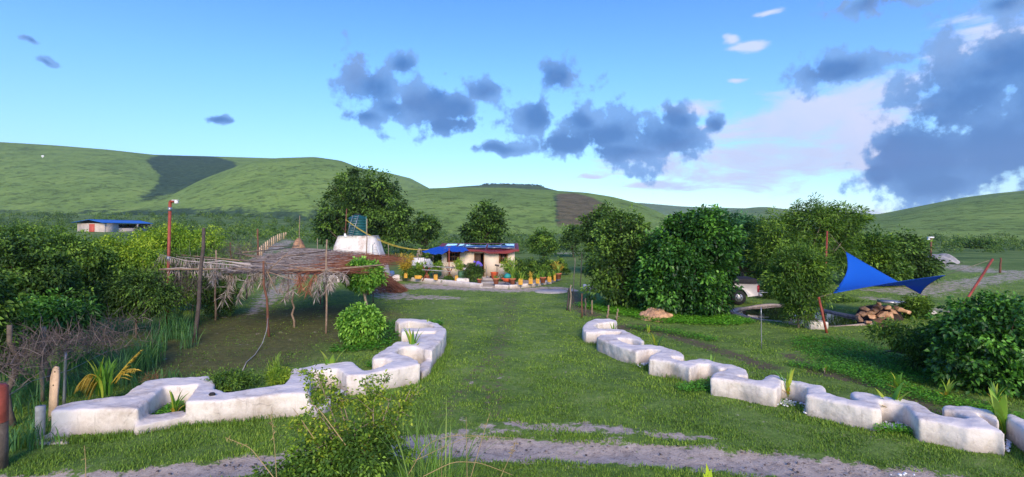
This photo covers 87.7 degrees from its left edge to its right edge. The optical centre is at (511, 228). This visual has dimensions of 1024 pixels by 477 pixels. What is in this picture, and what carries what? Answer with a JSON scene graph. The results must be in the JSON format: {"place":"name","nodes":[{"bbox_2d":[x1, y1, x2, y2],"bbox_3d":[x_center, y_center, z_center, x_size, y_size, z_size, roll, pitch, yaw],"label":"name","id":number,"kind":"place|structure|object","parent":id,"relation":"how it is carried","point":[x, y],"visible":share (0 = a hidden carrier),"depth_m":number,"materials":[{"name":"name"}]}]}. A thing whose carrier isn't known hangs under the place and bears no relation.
{"place":"outdoors","nodes":[
{"label":"outdoors","id":0,"kind":"place"},
{"bbox_2d":[0,142,272,214],"bbox_3d":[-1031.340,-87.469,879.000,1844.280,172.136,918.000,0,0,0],"label":"hill","id":1,"kind":"structure","parent":0,"point":[77,180],"depth_m":593.57,"materials":[{"name":"green plant"}]},
{"bbox_2d":[108,157,402,220],"bbox_3d":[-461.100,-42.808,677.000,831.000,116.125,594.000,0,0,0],"label":"hill","id":2,"kind":"structure","parent":0,"point":[294,188],"depth_m":469.03,"materials":[{"name":"green plant"}]},
{"bbox_2d":[252,240,312,300],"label":"sandy path","id":3,"kind":"structure","parent":0,"point":[272,297],"depth_m":40.11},
{"bbox_2d":[358,167,427,189],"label":"hill","id":4,"kind":"structure","parent":0,"point":[406,183],"depth_m":1191.14,"materials":[{"name":"green plant"}]},
{"bbox_2d":[0,434,975,476],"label":"dirt road","id":5,"kind":"structure","parent":0,"point":[577,450],"depth_m":9.31,"materials":[{"name":"grey gravel"}]},
{"bbox_2d":[431,278,560,287],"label":"terrace","id":6,"kind":"structure","parent":0,"point":[492,285],"depth_m":38.61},
{"bbox_2d":[395,252,415,269],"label":"potted palm","id":7,"kind":"object","parent":6,"relation":"on","point":[405,264],"visible":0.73,"depth_m":40.83,"materials":[{"name":"yellow plant"}]},
{"bbox_2d":[422,265,453,280],"bbox_3d":[-5.515,3.301,39.913,2.405,1.193,1.075,0,0,0],"label":"picnic table","id":8,"kind":"object","parent":6,"relation":"on","point":[447,267],"visible":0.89,"depth_m":39.75,"materials":[{"name":"grey wood"}]},
{"bbox_2d":[422,246,468,274],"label":"patio umbrella","id":9,"kind":"object","parent":6,"relation":"on","point":[439,250],"visible":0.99,"depth_m":41.20,"materials":[{"name":"blue fabric"}]},
{"bbox_2d":[461,262,485,282],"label":"garden plant","id":10,"kind":"object","parent":6,"relation":"on","point":[471,273],"visible":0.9,"depth_m":38.08,"materials":[{"name":"green plant"}]},
{"bbox_2d":[499,257,516,272],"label":"potted palm","id":11,"kind":"object","parent":6,"relation":"on","point":[506,266],"visible":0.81,"depth_m":40.20,"materials":[{"name":"green plant"}]},
{"bbox_2d":[448,185,556,190],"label":"hill","id":12,"kind":"structure","parent":0,"point":[515,186],"depth_m":1027.43,"materials":[{"name":"green plant"}]},
{"bbox_2d":[0,215,1023,476],"bbox_3d":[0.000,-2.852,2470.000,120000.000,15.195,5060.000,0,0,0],"label":"ground","id":13,"kind":"structure","parent":0,"point":[272,347],"depth_m":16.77,"materials":[{"name":"green plant"}]},
{"bbox_2d":[0,383,8,469],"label":"gate post","id":14,"kind":"object","parent":13,"relation":"on","point":[4,425],"visible":0.89,"depth_m":8.89,"materials":[{"name":"red paint"}]},
{"bbox_2d":[6,325,20,426],"bbox_3d":[-10.147,2.979,10.847,0.214,2.067,0.268,0,0,37],"label":"timber post","id":15,"kind":"object","parent":13,"relation":"on","point":[9,338],"visible":0.61,"depth_m":10.80,"materials":[{"name":"brown wood"}]},
{"bbox_2d":[0,267,39,376],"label":"bush","id":16,"kind":"object","parent":13,"relation":"on","point":[9,313],"visible":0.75,"depth_m":11.26,"materials":[{"name":"green plant"}]},
{"bbox_2d":[0,219,75,250],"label":"bush","id":17,"kind":"object","parent":13,"relation":"on","point":[28,230],"visible":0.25,"depth_m":31.79,"materials":[{"name":"green plant"}]},
{"bbox_2d":[35,405,45,436],"bbox_3d":[-9.029,3.695,10.211,0.153,0.612,0.148,0,0,-23],"label":"timber post","id":18,"kind":"object","parent":13,"relation":"on","point":[40,413],"visible":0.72,"depth_m":10.16,"materials":[{"name":"grey wood"}]},
{"bbox_2d":[39,327,46,401],"bbox_3d":[-10.839,3.134,12.320,0.132,1.740,0.108,0,0,-23],"label":"timber post","id":19,"kind":"object","parent":13,"relation":"on","point":[41,380],"visible":0.55,"depth_m":12.29,"materials":[{"name":"brown wood"}]},
{"bbox_2d":[0,231,94,349],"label":"bush","id":20,"kind":"object","parent":13,"relation":"on","point":[41,271],"visible":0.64,"depth_m":16.65,"materials":[{"name":"green plant"}]},
{"bbox_2d":[48,366,59,420],"bbox_3d":[-9.311,3.344,10.844,0.206,1.104,0.054,0,0,0],"label":"plank post","id":21,"kind":"object","parent":13,"relation":"on","point":[54,390],"visible":0.95,"depth_m":10.82,"materials":[{"name":"brown wood"}]},
{"bbox_2d":[13,287,107,380],"bbox_3d":[-12.372,2.863,13.987,2.998,2.680,2.515,0,0,0],"label":"bush","id":22,"kind":"object","parent":13,"relation":"on","point":[61,311],"visible":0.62,"depth_m":13.72,"materials":[{"name":"green plant"}]},
{"bbox_2d":[62,352,66,404],"bbox_3d":[-10.031,3.381,11.957,0.097,1.240,0.070,0,0,0],"label":"timber post","id":23,"kind":"object","parent":13,"relation":"on","point":[64,383],"visible":0.84,"depth_m":11.94,"materials":[{"name":"grey wood"}]},
{"bbox_2d":[27,228,133,294],"bbox_3d":[-17.406,2.091,20.922,3.991,4.262,3.354,0,0,35],"label":"bush","id":24,"kind":"object","parent":13,"relation":"on","point":[96,257],"visible":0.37,"depth_m":20.78,"materials":[{"name":"green plant"}]},
{"bbox_2d":[0,303,209,452],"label":"reed grass","id":25,"kind":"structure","parent":13,"relation":"on","point":[153,352],"depth_m":14.32,"materials":[{"name":"green plant"}]},
{"bbox_2d":[74,350,141,398],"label":"palm clump","id":26,"kind":"object","parent":13,"relation":"on","point":[104,382],"visible":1,"depth_m":11.85,"materials":[{"name":"green plant"}]},
{"bbox_2d":[71,219,152,231],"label":"blue roofed shed","id":27,"kind":"structure","parent":13,"relation":"on","point":[96,225],"depth_m":120.27,"materials":[{"name":"paint"}]},
{"bbox_2d":[69,229,170,290],"bbox_3d":[-17.736,2.114,23.887,4.561,4.221,3.784,0,0,0],"label":"bush","id":28,"kind":"object","parent":13,"relation":"on","point":[136,251],"visible":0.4,"depth_m":23.55,"materials":[{"name":"green plant"}]},
{"bbox_2d":[84,266,186,337],"bbox_3d":[-13.794,2.781,19.470,3.480,2.836,2.620,0,0,0],"label":"bush","id":29,"kind":"object","parent":13,"relation":"on","point":[127,293],"visible":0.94,"depth_m":19.14,"materials":[{"name":"green plant"}]},
{"bbox_2d":[0,221,275,389],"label":"dry brush","id":30,"kind":"object","parent":13,"relation":"on","point":[35,350],"visible":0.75,"depth_m":12.21,"materials":[{"name":"brown plant"}]},
{"bbox_2d":[166,200,178,325],"bbox_3d":[-14.021,1.393,21.994,0.536,5.208,0.160,0,0,0],"label":"lamp pole","id":31,"kind":"object","parent":13,"relation":"on","point":[170,202],"visible":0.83,"depth_m":21.94,"materials":[{"name":"red metal"}]},
{"bbox_2d":[169,390,186,411],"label":"rosette plant","id":32,"kind":"object","parent":13,"relation":"on","point":[176,406],"visible":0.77,"depth_m":11.32,"materials":[{"name":"green plant"}]},
{"bbox_2d":[128,221,228,280],"bbox_3d":[-21.296,1.857,34.162,6.324,4.703,3.634,0,0,0],"label":"bush","id":33,"kind":"object","parent":13,"relation":"on","point":[180,233],"visible":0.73,"depth_m":33.64,"materials":[{"name":"green plant"}]},
{"bbox_2d":[157,238,233,310],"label":"bush","id":34,"kind":"object","parent":13,"relation":"on","point":[194,252],"visible":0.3,"depth_m":25.72,"materials":[{"name":"green plant"}]},
{"bbox_2d":[193,228,204,341],"bbox_3d":[-11.060,1.980,18.872,0.433,4.037,0.214,0,0,0],"label":"timber post","id":35,"kind":"object","parent":13,"relation":"on","point":[198,306],"visible":0.98,"depth_m":18.83,"materials":[{"name":"brown wood"}]},
{"bbox_2d":[186,266,244,319],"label":"bush","id":36,"kind":"object","parent":13,"relation":"on","point":[208,301],"visible":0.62,"depth_m":23.70,"materials":[{"name":"green plant"}]},
{"bbox_2d":[200,367,267,392],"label":"bush","id":37,"kind":"object","parent":13,"relation":"on","point":[237,380],"visible":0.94,"depth_m":12.36,"materials":[{"name":"green plant"}]},
{"bbox_2d":[33,319,445,444],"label":"garden wall","id":38,"kind":"structure","parent":13,"relation":"on","point":[136,407],"depth_m":11.37,"materials":[{"name":"paint"}]},
{"bbox_2d":[256,352,286,374],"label":"grass tuft","id":39,"kind":"object","parent":13,"relation":"on","point":[275,363],"visible":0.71,"depth_m":14.85,"materials":[{"name":"green plant"}]},
{"bbox_2d":[259,232,285,255],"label":"picket fence","id":40,"kind":"object","parent":13,"relation":"on","point":[261,248],"visible":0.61,"depth_m":82.48,"materials":[{"name":"beige wood"}]},
{"bbox_2d":[257,364,291,386],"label":"bush","id":41,"kind":"object","parent":13,"relation":"on","point":[284,378],"visible":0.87,"depth_m":12.90,"materials":[{"name":"green plant"}]},
{"bbox_2d":[156,216,411,336],"bbox_3d":[-13.291,1.376,37.880,11.638,5.527,38.469,0,0,-14],"label":"palm shelter","id":42,"kind":"object","parent":13,"relation":"on","point":[299,262],"visible":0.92,"depth_m":20.63,"materials":[{"name":"brown wood"}]},
{"bbox_2d":[251,417,424,476],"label":"bush","id":43,"kind":"object","parent":13,"relation":"on","point":[298,466],"visible":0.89,"depth_m":6.72,"materials":[{"name":"green plant"}]},
{"bbox_2d":[280,364,429,472],"bbox_3d":[-2.062,2.925,7.244,2.011,2.170,1.390,0,0,-23],"label":"foreground bush","id":44,"kind":"object","parent":13,"relation":"on","point":[399,405],"visible":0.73,"depth_m":7.16,"materials":[{"name":"green plant"}]},
{"bbox_2d":[324,235,390,282],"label":"plastered mound","id":45,"kind":"object","parent":13,"relation":"on","point":[354,243],"visible":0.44,"depth_m":40.09,"materials":[{"name":"white paint"}]},
{"bbox_2d":[348,214,366,235],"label":"water tank","id":46,"kind":"object","parent":45,"relation":"on","point":[361,222],"visible":0.84,"depth_m":40.65,"materials":[{"name":"teal plastic"}]},
{"bbox_2d":[333,301,388,345],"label":"round shrub","id":47,"kind":"object","parent":13,"relation":"on","point":[369,325],"visible":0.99,"depth_m":18.22,"materials":[{"name":"green plant"}]},
{"bbox_2d":[308,164,415,250],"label":"broadleaf tree","id":48,"kind":"object","parent":13,"relation":"on","point":[385,222],"visible":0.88,"depth_m":72.83,"materials":[{"name":"green plant"}]},
{"bbox_2d":[337,256,388,304],"bbox_3d":[-6.446,2.583,22.872,2.269,2.885,1.981,0,0,0],"label":"standard tree","id":49,"kind":"object","parent":13,"relation":"on","point":[362,283],"visible":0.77,"depth_m":22.50,"materials":[{"name":"green plant"}]},
{"bbox_2d":[372,269,409,293],"bbox_3d":[-7.797,3.205,34.013,2.776,2.455,3.418,0,0,0],"label":"palm frond heap","id":50,"kind":"object","parent":13,"relation":"on","point":[395,286],"visible":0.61,"depth_m":33.50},
{"bbox_2d":[404,328,421,344],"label":"rosette plant","id":51,"kind":"object","parent":13,"relation":"on","point":[411,340],"visible":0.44,"depth_m":16.28,"materials":[{"name":"green plant"}]},
{"bbox_2d":[399,266,429,279],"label":"garden plant","id":52,"kind":"object","parent":13,"relation":"on","point":[412,272],"visible":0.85,"depth_m":40.67,"materials":[{"name":"green plant"}]},
{"bbox_2d":[404,211,442,246],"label":"broadleaf tree","id":53,"kind":"object","parent":13,"relation":"on","point":[422,234],"visible":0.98,"depth_m":72.96,"materials":[{"name":"green plant"}]},
{"bbox_2d":[411,244,441,272],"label":"garden plant","id":54,"kind":"object","parent":13,"relation":"on","point":[434,258],"visible":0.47,"depth_m":43.57,"materials":[{"name":"green plant"}]},
{"bbox_2d":[344,402,515,476],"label":"grass clump","id":55,"kind":"object","parent":13,"relation":"on","point":[434,465],"visible":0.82,"depth_m":7.03,"materials":[{"name":"green plant"}]},
{"bbox_2d":[403,277,482,287],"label":"planter kerb","id":56,"kind":"structure","parent":13,"relation":"on","point":[455,283],"depth_m":38.27,"materials":[{"name":"paint"}]},
{"bbox_2d":[453,258,464,277],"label":"garden plant","id":57,"kind":"object","parent":13,"relation":"on","point":[459,266],"visible":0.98,"depth_m":39.43,"materials":[{"name":"green plant"}]},
{"bbox_2d":[22,338,912,448],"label":"tall grass","id":58,"kind":"structure","parent":13,"relation":"on","point":[102,437],"depth_m":10.74,"materials":[{"name":"green plant"}]},
{"bbox_2d":[374,283,579,292],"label":"bare yard","id":59,"kind":"structure","parent":13,"relation":"on","point":[445,287],"depth_m":35.91,"materials":[{"name":"grey soil"}]},
{"bbox_2d":[439,243,518,277],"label":"farm cottage","id":60,"kind":"structure","parent":13,"relation":"on","point":[488,256],"depth_m":42.00,"materials":[{"name":"beige paint"}]},
{"bbox_2d":[447,252,459,261],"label":"window","id":61,"kind":"structure","parent":60,"relation":"in","point":[453,256],"depth_m":42.14,"materials":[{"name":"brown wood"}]},
{"bbox_2d":[457,198,509,243],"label":"broadleaf tree","id":62,"kind":"object","parent":13,"relation":"on","point":[487,226],"visible":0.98,"depth_m":64.64,"materials":[{"name":"green plant"}]},
{"bbox_2d":[0,209,1023,306],"bbox_3d":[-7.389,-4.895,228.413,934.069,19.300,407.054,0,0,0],"label":"scrub","id":63,"kind":"object","parent":13,"relation":"on","point":[272,231],"visible":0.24,"depth_m":138.44,"materials":[{"name":"green plant"}]},
{"bbox_2d":[495,281,551,288],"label":"planter kerb","id":64,"kind":"structure","parent":13,"relation":"on","point":[525,285],"depth_m":35.90,"materials":[{"name":"paint"}]},
{"bbox_2d":[513,264,557,279],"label":"garden plant","id":65,"kind":"object","parent":13,"relation":"on","point":[535,268],"visible":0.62,"depth_m":40.81,"materials":[{"name":"green plant"}]},
{"bbox_2d":[526,226,558,257],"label":"shrub","id":66,"kind":"object","parent":13,"relation":"on","point":[547,240],"visible":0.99,"depth_m":59.51,"materials":[{"name":"green plant"}]},
{"bbox_2d":[515,256,570,274],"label":"garden plant","id":67,"kind":"object","parent":13,"relation":"on","point":[530,263],"visible":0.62,"depth_m":45.71,"materials":[{"name":"green plant"}]},
{"bbox_2d":[534,289,566,293],"bbox_3d":[2.477,3.990,33.931,2.100,0.120,1.880,0,0,0],"label":"stone disc","id":68,"kind":"object","parent":13,"relation":"on","point":[550,291],"visible":0.96,"depth_m":33.49,"materials":[{"name":"stone"}]},
{"bbox_2d":[558,223,586,257],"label":"shrub","id":69,"kind":"object","parent":13,"relation":"on","point":[567,237],"visible":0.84,"depth_m":74.19,"materials":[{"name":"green plant"}]},
{"bbox_2d":[152,300,1023,434],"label":"ground cover","id":70,"kind":"object","parent":13,"relation":"on","point":[726,320],"visible":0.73,"depth_m":16.31,"materials":[{"name":"green plant"}]},
{"bbox_2d":[573,199,635,274],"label":"broadleaf tree","id":71,"kind":"object","parent":13,"relation":"on","point":[587,238],"visible":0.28,"depth_m":45.43,"materials":[{"name":"green plant"}]},
{"bbox_2d":[578,204,658,307],"bbox_3d":[5.894,1.462,26.972,5.068,5.508,3.847,0,0,0],"label":"tall shrub","id":72,"kind":"object","parent":13,"relation":"on","point":[621,247],"visible":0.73,"depth_m":26.42,"materials":[{"name":"green plant"}]},
{"bbox_2d":[640,307,672,321],"bbox_3d":[6.480,3.826,23.906,1.737,0.644,1.770,0,0,0],"label":"clay heap","id":73,"kind":"object","parent":13,"relation":"on","point":[654,313],"visible":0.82,"depth_m":23.54,"materials":[{"name":"soil"}]},
{"bbox_2d":[618,204,749,318],"bbox_3d":[8.005,1.503,24.616,5.919,5.416,4.462,0,0,0],"label":"tall shrub","id":74,"kind":"object","parent":13,"relation":"on","point":[681,264],"visible":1,"depth_m":23.78,"materials":[{"name":"green plant"}]},
{"bbox_2d":[707,208,784,275],"bbox_3d":[15.171,1.361,36.088,7.155,5.699,5.316,0,0,0],"label":"feathery tree","id":75,"kind":"object","parent":13,"relation":"on","point":[744,220],"visible":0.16,"depth_m":35.22,"materials":[{"name":"green plant"}]},
{"bbox_2d":[726,276,767,304],"bbox_3d":[10.892,3.160,29.063,5.642,1.679,1.798,0,0,8],"label":"pickup truck","id":76,"kind":"object","parent":13,"relation":"on","point":[750,285],"visible":0.28,"depth_m":28.01,"materials":[{"name":"white paint"}]},
{"bbox_2d":[735,217,789,278],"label":"broadleaf tree","id":77,"kind":"object","parent":13,"relation":"on","point":[748,275],"visible":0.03,"depth_m":42.77,"materials":[{"name":"green plant"}]},
{"bbox_2d":[755,276,783,298],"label":"bush","id":78,"kind":"object","parent":13,"relation":"on","point":[765,295],"visible":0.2,"depth_m":30.91,"materials":[{"name":"green plant"}]},
{"bbox_2d":[757,234,843,328],"bbox_3d":[11.453,2.213,21.529,3.331,3.981,2.858,0,0,0],"label":"feathery tree","id":79,"kind":"object","parent":13,"relation":"on","point":[796,277],"visible":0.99,"depth_m":21.07,"materials":[{"name":"green plant"}]},
{"bbox_2d":[730,303,873,325],"bbox_3d":[13.090,4.260,24.793,5.383,0.680,6.241,0,0,-17],"label":"pond rim","id":80,"kind":"object","parent":13,"relation":"on","point":[772,304],"visible":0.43,"depth_m":24.88,"materials":[{"name":"concrete"}]},
{"bbox_2d":[582,319,1023,455],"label":"garden wall","id":81,"kind":"structure","parent":13,"relation":"on","point":[969,429],"depth_m":11.33,"materials":[{"name":"paint"}]},
{"bbox_2d":[742,192,876,276],"bbox_3d":[18.242,0.931,33.075,7.873,6.556,4.532,0,0,0],"label":"feathery tree","id":82,"kind":"object","parent":13,"relation":"on","point":[822,217],"visible":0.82,"depth_m":32.36,"materials":[{"name":"green plant"}]},
{"bbox_2d":[804,320,827,329],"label":"concrete block","id":83,"kind":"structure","parent":13,"relation":"on","point":[815,326],"depth_m":21.15,"materials":[{"name":"paint"}]},
{"bbox_2d":[637,362,1011,475],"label":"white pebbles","id":84,"kind":"object","parent":13,"relation":"on","point":[1008,444],"visible":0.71,"depth_m":10.76,"materials":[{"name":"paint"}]},
{"bbox_2d":[817,293,832,333],"bbox_3d":[12.198,3.308,20.551,0.750,1.598,0.347,0,0,-14],"label":"sail pole","id":85,"kind":"object","parent":13,"relation":"on","point":[822,315],"visible":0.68,"depth_m":20.47,"materials":[{"name":"red metal"}]},
{"bbox_2d":[823,231,845,307],"bbox_3d":[16.183,2.105,26.948,0.536,4.001,1.103,0,0,-17],"label":"sail pole","id":86,"kind":"object","parent":13,"relation":"on","point":[827,232],"visible":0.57,"depth_m":27.41,"materials":[{"name":"red metal"}]},
{"bbox_2d":[833,252,944,293],"bbox_3d":[15.817,2.064,22.871,3.436,1.872,7.002,0,0,32],"label":"shade sail","id":87,"kind":"object","parent":86,"relation":"hanging from","point":[860,274],"visible":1,"depth_m":23.23,"materials":[{"name":"blue fabric"}]},
{"bbox_2d":[828,293,870,303],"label":"bush","id":88,"kind":"object","parent":13,"relation":"on","point":[846,299],"visible":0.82,"depth_m":28.93,"materials":[{"name":"green plant"}]},
{"bbox_2d":[839,223,918,286],"bbox_3d":[25.514,1.930,36.921,5.125,4.641,3.967,0,0,0],"label":"broadleaf tree","id":89,"kind":"object","parent":13,"relation":"on","point":[881,256],"visible":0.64,"depth_m":36.24,"materials":[{"name":"green plant"}]},
{"bbox_2d":[855,305,903,320],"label":"stacked firewood logs","id":90,"kind":"object","parent":13,"relation":"on","point":[896,316],"visible":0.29,"depth_m":23.44,"materials":[{"name":"wood"}]},
{"bbox_2d":[886,372,904,388],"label":"rosette plant","id":91,"kind":"object","parent":13,"relation":"on","point":[897,381],"visible":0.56,"depth_m":12.98,"materials":[{"name":"green plant"}]},
{"bbox_2d":[860,315,948,374],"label":"bush","id":92,"kind":"object","parent":13,"relation":"on","point":[913,346],"visible":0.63,"depth_m":14.94,"materials":[{"name":"green plant"}]},
{"bbox_2d":[893,292,939,319],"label":"bush","id":93,"kind":"object","parent":13,"relation":"on","point":[920,308],"visible":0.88,"depth_m":23.73,"materials":[{"name":"green plant"}]},
{"bbox_2d":[888,224,950,282],"bbox_3d":[29.797,1.951,39.990,5.254,4.747,4.099,0,0,0],"label":"broadleaf tree","id":94,"kind":"object","parent":13,"relation":"on","point":[921,260],"visible":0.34,"depth_m":39.12,"materials":[{"name":"green plant"}]},
{"bbox_2d":[940,378,955,396],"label":"rosette plant","id":95,"kind":"object","parent":13,"relation":"on","point":[948,388],"visible":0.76,"depth_m":12.45,"materials":[{"name":"green plant"}]},
{"bbox_2d":[935,259,993,350],"bbox_3d":[14.790,2.559,18.157,3.754,3.071,1.015,0,0,-25],"label":"sail pole","id":96,"kind":"object","parent":13,"relation":"on","point":[980,277],"visible":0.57,"depth_m":18.20,"materials":[{"name":"red metal"}]},
{"bbox_2d":[915,289,1023,398],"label":"bush","id":97,"kind":"object","parent":13,"relation":"on","point":[984,346],"visible":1,"depth_m":12.84,"materials":[{"name":"green plant"}]},
{"bbox_2d":[955,236,998,248],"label":"bush","id":98,"kind":"object","parent":13,"relation":"on","point":[967,245],"visible":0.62,"depth_m":109.74,"materials":[{"name":"green plant"}]},
{"bbox_2d":[988,387,1007,435],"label":"rosette plant","id":99,"kind":"object","parent":13,"relation":"on","point":[1000,410],"visible":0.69,"depth_m":10.15,"materials":[{"name":"green plant"}]},
{"bbox_2d":[988,381,1011,400],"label":"rosette plant","id":100,"kind":"object","parent":13,"relation":"on","point":[995,391],"visible":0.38,"depth_m":12.02,"materials":[{"name":"green plant"}]},
{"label":"soil","id":101,"kind":"structure","parent":13,"relation":"on","visible":0},
{"bbox_2d":[774,368,794,396],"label":"rosette plant","id":102,"kind":"object","parent":101,"relation":"on","point":[789,380],"visible":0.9,"depth_m":12.46,"materials":[{"name":"green plant"}]},
{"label":"soil","id":103,"kind":"structure","parent":13,"relation":"on","visible":0},
{"bbox_2d":[875,381,910,406],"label":"rosette plant","id":104,"kind":"object","parent":103,"relation":"on","point":[895,396],"visible":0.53,"depth_m":11.15,"materials":[{"name":"green plant"}]},
{"bbox_2d":[0,0,1023,213],"label":"sky","id":105,"kind":"structure","parent":0,"point":[884,106],"materials":[{"name":"blue"}]},
{"bbox_2d":[366,187,668,234],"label":"hill","id":106,"kind":"structure","parent":0,"point":[529,210],"depth_m":336.83,"materials":[{"name":"green plant"}]},
{"bbox_2d":[638,203,873,220],"bbox_3d":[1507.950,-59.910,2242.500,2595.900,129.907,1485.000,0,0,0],"label":"hill","id":107,"kind":"structure","parent":0,"point":[666,209],"depth_m":2118.67,"materials":[{"name":"green plant"}]},
{"bbox_2d":[721,207,840,223],"bbox_3d":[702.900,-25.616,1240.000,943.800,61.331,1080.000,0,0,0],"label":"hill","id":108,"kind":"structure","parent":0,"point":[758,210],"depth_m":1040.55,"materials":[{"name":"green plant"}]},
{"bbox_2d":[737,306,869,325],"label":"pond water","id":109,"kind":"structure","parent":0,"point":[772,313],"depth_m":24.54,"materials":[{"name":"black liquid"}]},
{"bbox_2d":[807,191,1023,240],"bbox_3d":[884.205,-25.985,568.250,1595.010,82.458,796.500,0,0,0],"label":"hill","id":110,"kind":"structure","parent":0,"point":[993,214],"depth_m":285.44,"materials":[{"name":"green plant"}]},
{"bbox_2d":[928,253,964,263],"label":"grey tarpaulin","id":111,"kind":"object","parent":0,"point":[946,257],"visible":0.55,"depth_m":61.69,"materials":[{"name":"fabric"}]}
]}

